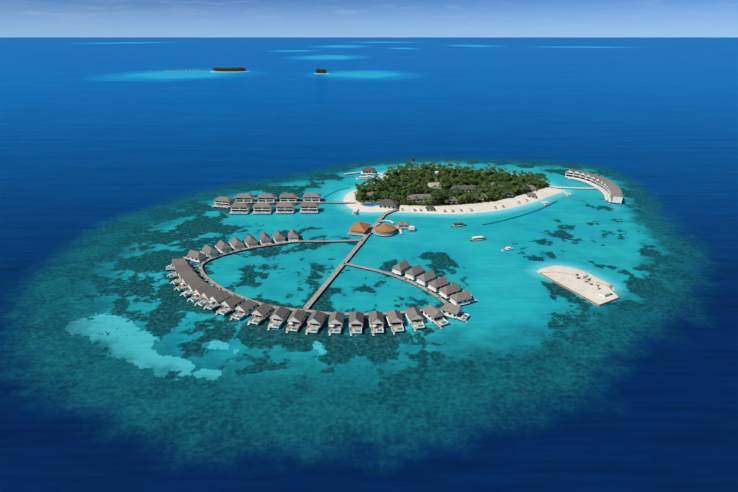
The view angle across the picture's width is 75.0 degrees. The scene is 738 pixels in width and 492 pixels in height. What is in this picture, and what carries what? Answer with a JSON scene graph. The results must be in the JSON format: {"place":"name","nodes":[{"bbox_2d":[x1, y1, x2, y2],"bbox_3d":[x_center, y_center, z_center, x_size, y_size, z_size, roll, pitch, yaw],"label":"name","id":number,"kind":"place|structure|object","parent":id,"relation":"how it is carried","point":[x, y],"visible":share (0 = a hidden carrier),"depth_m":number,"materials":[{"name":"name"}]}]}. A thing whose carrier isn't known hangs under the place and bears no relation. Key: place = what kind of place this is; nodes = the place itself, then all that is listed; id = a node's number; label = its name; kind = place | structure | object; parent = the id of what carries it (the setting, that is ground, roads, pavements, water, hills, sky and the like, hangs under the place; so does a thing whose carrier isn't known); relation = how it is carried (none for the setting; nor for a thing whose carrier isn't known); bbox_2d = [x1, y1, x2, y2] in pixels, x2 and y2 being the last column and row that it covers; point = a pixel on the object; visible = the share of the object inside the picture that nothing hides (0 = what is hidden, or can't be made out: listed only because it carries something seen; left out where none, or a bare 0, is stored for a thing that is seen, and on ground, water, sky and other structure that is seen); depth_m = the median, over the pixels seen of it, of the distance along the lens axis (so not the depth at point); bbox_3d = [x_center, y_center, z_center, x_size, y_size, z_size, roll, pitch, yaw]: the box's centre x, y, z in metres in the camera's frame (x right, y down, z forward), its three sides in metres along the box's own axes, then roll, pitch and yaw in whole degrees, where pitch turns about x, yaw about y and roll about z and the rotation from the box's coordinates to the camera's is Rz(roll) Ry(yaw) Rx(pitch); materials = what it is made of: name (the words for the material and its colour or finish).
{"place":"outdoors","nodes":[
{"label":"outdoors","id":0,"kind":"place"},
{"bbox_2d":[0,37,737,491],"bbox_3d":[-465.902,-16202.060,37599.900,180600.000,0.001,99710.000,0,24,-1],"label":"ocean","id":1,"kind":"structure","parent":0,"point":[124,163],"depth_m":362.40,"materials":[{"name":"liquid"}]},
{"bbox_2d":[166,258,190,270],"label":"water villa","id":2,"kind":"object","parent":1,"relation":"on","point":[180,261],"visible":0.66,"depth_m":357.94,"materials":[{"name":"grey wood"}]},
{"bbox_2d":[167,264,193,277],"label":"water villa","id":3,"kind":"object","parent":1,"relation":"on","point":[181,268],"visible":0.66,"depth_m":348.17,"materials":[{"name":"grey wood"}]},
{"bbox_2d":[170,270,197,285],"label":"water villa","id":4,"kind":"object","parent":1,"relation":"on","point":[182,275],"visible":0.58,"depth_m":339.18,"materials":[{"name":"grey wood"}]},
{"bbox_2d":[174,275,202,291],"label":"water villa","id":5,"kind":"object","parent":1,"relation":"on","point":[186,281],"visible":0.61,"depth_m":331.34,"materials":[{"name":"grey wood"}]},
{"bbox_2d":[180,280,206,296],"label":"water villa","id":6,"kind":"object","parent":1,"relation":"on","point":[192,286],"visible":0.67,"depth_m":324.21,"materials":[{"name":"grey wood"}]},
{"bbox_2d":[183,250,206,262],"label":"water villa","id":7,"kind":"object","parent":1,"relation":"on","point":[195,256],"visible":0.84,"depth_m":370.83,"materials":[{"name":"grey wood"}]},
{"bbox_2d":[187,284,213,301],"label":"water villa","id":8,"kind":"object","parent":1,"relation":"on","point":[197,296],"visible":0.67,"depth_m":318.00,"materials":[{"name":"grey wood"}]},
{"bbox_2d":[195,288,220,306],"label":"water villa","id":9,"kind":"object","parent":1,"relation":"on","point":[206,295],"visible":0.74,"depth_m":313.40,"materials":[{"name":"grey wood"}]},
{"bbox_2d":[200,245,218,257],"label":"water villa","id":10,"kind":"object","parent":1,"relation":"on","point":[210,252],"visible":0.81,"depth_m":377.98,"materials":[{"name":"grey wood"}]},
{"bbox_2d":[204,291,232,309],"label":"water villa","id":11,"kind":"object","parent":1,"relation":"on","point":[218,299],"visible":0.85,"depth_m":309.69,"materials":[{"name":"grey wood"}]},
{"bbox_2d":[212,196,233,208],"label":"water villa","id":12,"kind":"object","parent":1,"relation":"on","point":[225,202],"visible":0.93,"depth_m":491.12,"materials":[{"name":"white paint"}]},
{"bbox_2d":[215,240,231,253],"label":"water villa","id":13,"kind":"object","parent":1,"relation":"on","point":[221,246],"visible":0.96,"depth_m":386.38,"materials":[{"name":"grey wood"}]},
{"bbox_2d":[215,295,243,315],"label":"water villa","id":14,"kind":"object","parent":1,"relation":"on","point":[232,303],"visible":0.88,"depth_m":304.55,"materials":[{"name":"grey wood"}]},
{"bbox_2d":[210,71,249,71],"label":"beach","id":15,"kind":"structure","parent":1,"relation":"on","point":[230,71],"depth_m":2373.21,"materials":[{"name":"beige sand"}]},
{"bbox_2d":[229,237,244,249],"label":"water villa","id":16,"kind":"object","parent":1,"relation":"on","point":[235,243],"visible":0.95,"depth_m":391.92,"materials":[{"name":"grey wood"}]},
{"bbox_2d":[229,203,250,214],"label":"water villa","id":17,"kind":"object","parent":1,"relation":"on","point":[240,208],"visible":1,"depth_m":472.90,"materials":[{"name":"white paint"}]},
{"bbox_2d":[230,299,257,320],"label":"water villa","id":18,"kind":"object","parent":1,"relation":"on","point":[247,307],"visible":0.98,"depth_m":299.40,"materials":[{"name":"grey wood"}]},
{"bbox_2d":[234,194,254,203],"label":"water villa","id":19,"kind":"object","parent":1,"relation":"on","point":[244,198],"visible":0.9,"depth_m":500.99,"materials":[{"name":"white paint"}]},
{"bbox_2d":[244,234,257,247],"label":"water villa","id":20,"kind":"object","parent":1,"relation":"on","point":[250,240],"visible":0.97,"depth_m":396.06,"materials":[{"name":"grey wood"}]},
{"bbox_2d":[247,303,272,324],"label":"water villa","id":21,"kind":"object","parent":1,"relation":"on","point":[264,311],"visible":0.98,"depth_m":294.91,"materials":[{"name":"grey wood"}]},
{"bbox_2d":[252,203,272,214],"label":"water villa","id":22,"kind":"object","parent":1,"relation":"on","point":[262,208],"visible":1,"depth_m":473.03,"materials":[{"name":"white paint"}]},
{"bbox_2d":[259,232,271,244],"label":"water villa","id":23,"kind":"object","parent":1,"relation":"on","point":[265,238],"visible":0.98,"depth_m":400.48,"materials":[{"name":"grey wood"}]},
{"bbox_2d":[257,193,276,201],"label":"water villa","id":24,"kind":"object","parent":1,"relation":"on","point":[266,197],"visible":0.83,"depth_m":501.18,"materials":[{"name":"white paint"}]},
{"bbox_2d":[267,306,289,329],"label":"water villa","id":25,"kind":"object","parent":1,"relation":"on","point":[279,315],"visible":0.98,"depth_m":290.79,"materials":[{"name":"grey wood"}]},
{"bbox_2d":[273,230,285,242],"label":"water villa","id":26,"kind":"object","parent":1,"relation":"on","point":[278,236],"visible":0.94,"depth_m":404.25,"materials":[{"name":"grey wood"}]},
{"bbox_2d":[275,202,294,213],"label":"water villa","id":27,"kind":"object","parent":1,"relation":"on","point":[285,207],"visible":1,"depth_m":474.57,"materials":[{"name":"white paint"}]},
{"bbox_2d":[279,193,297,201],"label":"water villa","id":28,"kind":"object","parent":1,"relation":"on","point":[288,197],"visible":0.9,"depth_m":502.19,"materials":[{"name":"white paint"}]},
{"bbox_2d":[288,229,298,241],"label":"water villa","id":29,"kind":"object","parent":1,"relation":"on","point":[293,235],"visible":1,"depth_m":406.20,"materials":[{"name":"grey wood"}]},
{"bbox_2d":[234,201,355,203],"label":"boardwalk","id":30,"kind":"structure","parent":1,"relation":"on","point":[346,202],"depth_m":501.42,"materials":[{"name":"grey wood"}]},
{"bbox_2d":[286,309,306,332],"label":"water villa","id":31,"kind":"object","parent":1,"relation":"on","point":[296,319],"visible":1,"depth_m":287.77,"materials":[{"name":"grey wood"}]},
{"bbox_2d":[299,202,318,212],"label":"water villa","id":32,"kind":"object","parent":1,"relation":"on","point":[309,207],"visible":1,"depth_m":475.26,"materials":[{"name":"white paint"}]},
{"bbox_2d":[303,193,321,201],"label":"water villa","id":33,"kind":"object","parent":1,"relation":"on","point":[312,197],"visible":0.9,"depth_m":503.41,"materials":[{"name":"white paint"}]},
{"bbox_2d":[199,239,429,316],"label":"boardwalk","id":34,"kind":"structure","parent":1,"relation":"on","point":[206,277],"depth_m":349.92,"materials":[{"name":"grey wood"}]},
{"bbox_2d":[305,310,325,334],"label":"water villa","id":35,"kind":"object","parent":1,"relation":"on","point":[316,320],"visible":1,"depth_m":286.27,"materials":[{"name":"grey wood"}]},
{"bbox_2d":[192,249,452,309],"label":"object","id":36,"kind":"structure","parent":1,"relation":"on","point":[244,298],"depth_m":342.76,"materials":[{"name":"grey wood"}]},
{"bbox_2d":[328,311,344,335],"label":"water villa","id":37,"kind":"object","parent":1,"relation":"on","point":[336,321],"visible":1,"depth_m":285.25,"materials":[{"name":"grey wood"}]},
{"bbox_2d":[303,209,399,308],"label":"jetty","id":38,"kind":"object","parent":1,"relation":"on","point":[310,302],"visible":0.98,"depth_m":363.71,"materials":[{"name":"grey wood"}]},
{"bbox_2d":[349,311,363,335],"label":"water villa","id":39,"kind":"object","parent":1,"relation":"on","point":[356,318],"visible":1,"depth_m":285.79,"materials":[{"name":"grey wood"}]},
{"bbox_2d":[356,176,369,179],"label":"boat","id":40,"kind":"object","parent":1,"relation":"on","point":[363,178],"visible":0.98,"depth_m":586.89,"materials":[{"name":"white plastic"}]},
{"bbox_2d":[361,167,376,174],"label":"overwater pavilion","id":41,"kind":"structure","parent":1,"relation":"on","point":[368,170],"depth_m":606.18,"materials":[{"name":"grey wood"}]},
{"bbox_2d":[347,221,395,235],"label":"restaurant pavilions","id":42,"kind":"object","parent":1,"relation":"on","point":[360,228],"visible":0.98,"depth_m":421.95,"materials":[{"name":"brown wood"}]},
{"bbox_2d":[368,311,383,335],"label":"water villa","id":43,"kind":"object","parent":1,"relation":"on","point":[376,320],"visible":1,"depth_m":285.74,"materials":[{"name":"grey wood"}]},
{"bbox_2d":[377,220,393,224],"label":"curved deck","id":44,"kind":"structure","parent":1,"relation":"on","point":[378,222],"depth_m":450.12,"materials":[{"name":"white paint"}]},
{"bbox_2d":[386,310,403,333],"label":"water villa","id":45,"kind":"object","parent":1,"relation":"on","point":[395,320],"visible":1,"depth_m":287.13,"materials":[{"name":"grey wood"}]},
{"bbox_2d":[344,262,447,303],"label":"boardwalk","id":46,"kind":"structure","parent":1,"relation":"on","point":[413,283],"depth_m":342.94,"materials":[{"name":"grey wood"}]},
{"bbox_2d":[392,260,412,275],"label":"water villa","id":47,"kind":"object","parent":1,"relation":"on","point":[401,268],"visible":0.9,"depth_m":351.89,"materials":[{"name":"grey wood"}]},
{"bbox_2d":[395,221,414,231],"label":"restaurant gazebos","id":48,"kind":"object","parent":1,"relation":"on","point":[405,225],"visible":0.94,"depth_m":435.27,"materials":[{"name":"brown wood"}]},
{"bbox_2d":[405,307,424,330],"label":"water villa","id":49,"kind":"object","parent":1,"relation":"on","point":[415,317],"visible":1,"depth_m":290.19,"materials":[{"name":"grey wood"}]},
{"bbox_2d":[404,264,425,280],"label":"water villa","id":50,"kind":"object","parent":1,"relation":"on","point":[413,273],"visible":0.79,"depth_m":344.87,"materials":[{"name":"grey wood"}]},
{"bbox_2d":[416,270,438,285],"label":"water villa","id":51,"kind":"object","parent":1,"relation":"on","point":[424,279],"visible":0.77,"depth_m":336.77,"materials":[{"name":"grey wood"}]},
{"bbox_2d":[422,305,447,328],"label":"water villa","id":52,"kind":"object","parent":1,"relation":"on","point":[432,313],"visible":0.99,"depth_m":292.83,"materials":[{"name":"grey wood"}]},
{"bbox_2d":[428,276,450,292],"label":"water villa","id":53,"kind":"object","parent":1,"relation":"on","point":[435,285],"visible":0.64,"depth_m":328.52,"materials":[{"name":"grey wood"}]},
{"bbox_2d":[438,283,463,299],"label":"water villa","id":54,"kind":"object","parent":1,"relation":"on","point":[446,292],"visible":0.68,"depth_m":320.13,"materials":[{"name":"grey wood"}]},
{"bbox_2d":[440,303,468,322],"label":"water villa","id":55,"kind":"object","parent":1,"relation":"on","point":[450,310],"visible":0.97,"depth_m":297.02,"materials":[{"name":"grey wood"}]},
{"bbox_2d":[451,222,466,226],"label":"boat","id":56,"kind":"object","parent":1,"relation":"on","point":[459,224],"visible":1,"depth_m":441.22,"materials":[{"name":"grey wood"}]},
{"bbox_2d":[449,290,477,305],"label":"water villa","id":57,"kind":"object","parent":1,"relation":"on","point":[462,298],"visible":0.9,"depth_m":311.12,"materials":[{"name":"grey wood"}]},
{"bbox_2d":[470,236,485,240],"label":"boat","id":58,"kind":"object","parent":1,"relation":"on","point":[477,238],"visible":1,"depth_m":411.51,"materials":[{"name":"white wood"}]},
{"bbox_2d":[501,247,512,250],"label":"speedboat","id":59,"kind":"object","parent":1,"relation":"on","point":[507,248],"visible":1,"depth_m":392.58,"materials":[{"name":"white"}]},
{"bbox_2d":[482,201,557,224],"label":"breakwater","id":60,"kind":"object","parent":1,"relation":"on","point":[521,215],"visible":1,"depth_m":469.59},
{"bbox_2d":[550,186,596,189],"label":"walkway","id":61,"kind":"structure","parent":1,"relation":"on","point":[575,187],"depth_m":550.13,"materials":[{"name":"white paint"}]},
{"bbox_2d":[540,272,618,306],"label":"sandbank","id":62,"kind":"structure","parent":1,"relation":"on","point":[580,287],"depth_m":333.47,"materials":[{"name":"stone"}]},
{"bbox_2d":[568,178,607,200],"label":"walkway","id":63,"kind":"structure","parent":1,"relation":"on","point":[604,194],"depth_m":546.75,"materials":[{"name":"white paint"}]},
{"bbox_2d":[565,169,622,204],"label":"duplex villa row","id":64,"kind":"object","parent":1,"relation":"on","point":[611,190],"visible":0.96,"depth_m":550.17,"materials":[{"name":"white paint"}]},
{"bbox_2d":[0,0,737,36],"label":"sky","id":65,"kind":"structure","parent":0,"point":[18,18],"materials":[{"name":"blue"}]},
{"bbox_2d":[343,168,563,213],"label":"island terrain","id":66,"kind":"structure","parent":0,"point":[510,202],"depth_m":499.10,"materials":[{"name":"beige sand"}]},
{"bbox_2d":[359,201,378,206],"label":"swimming pool","id":67,"kind":"structure","parent":66,"relation":"on","point":[370,204],"depth_m":495.76,"materials":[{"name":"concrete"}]},
{"bbox_2d":[430,191,441,205],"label":"tree","id":68,"kind":"object","parent":66,"relation":"on","point":[434,196],"visible":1,"depth_m":487.32,"materials":[{"name":"green plant"}]},
{"bbox_2d":[430,188,442,199],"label":"tree","id":69,"kind":"object","parent":66,"relation":"on","point":[435,189],"visible":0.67,"depth_m":498.55,"materials":[{"name":"green plant"}]},
{"bbox_2d":[358,191,527,211],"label":"beach umbrellas","id":70,"kind":"object","parent":66,"relation":"on","point":[460,209],"visible":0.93,"depth_m":480.76,"materials":[{"name":"white paint"}]},
{"bbox_2d":[356,168,546,205],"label":"trees","id":71,"kind":"object","parent":66,"relation":"on","point":[489,199],"visible":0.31,"depth_m":532.86,"materials":[{"name":"green plant"}]},
{"bbox_2d":[367,171,536,210],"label":"buildings","id":72,"kind":"structure","parent":66,"relation":"on","point":[388,203],"depth_m":510.88,"materials":[{"name":"white paint"}]},
{"bbox_2d":[493,186,502,192],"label":"tree","id":73,"kind":"object","parent":66,"relation":"on","point":[496,188],"visible":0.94,"depth_m":516.21,"materials":[{"name":"green plant"}]},
{"bbox_2d":[521,175,531,180],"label":"tree","id":74,"kind":"object","parent":66,"relation":"on","point":[526,178],"visible":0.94,"depth_m":550.50,"materials":[{"name":"green plant"}]},
{"bbox_2d":[535,173,545,180],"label":"tree","id":75,"kind":"object","parent":66,"relation":"on","point":[538,176],"visible":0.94,"depth_m":553.66,"materials":[{"name":"green plant"}]},
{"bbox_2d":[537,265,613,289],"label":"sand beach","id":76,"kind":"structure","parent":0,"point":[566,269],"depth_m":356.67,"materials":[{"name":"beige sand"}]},
{"bbox_2d":[599,289,611,296],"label":"pavilion","id":77,"kind":"structure","parent":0,"point":[605,293],"depth_m":321.00,"materials":[{"name":"white fabric"}]}
]}

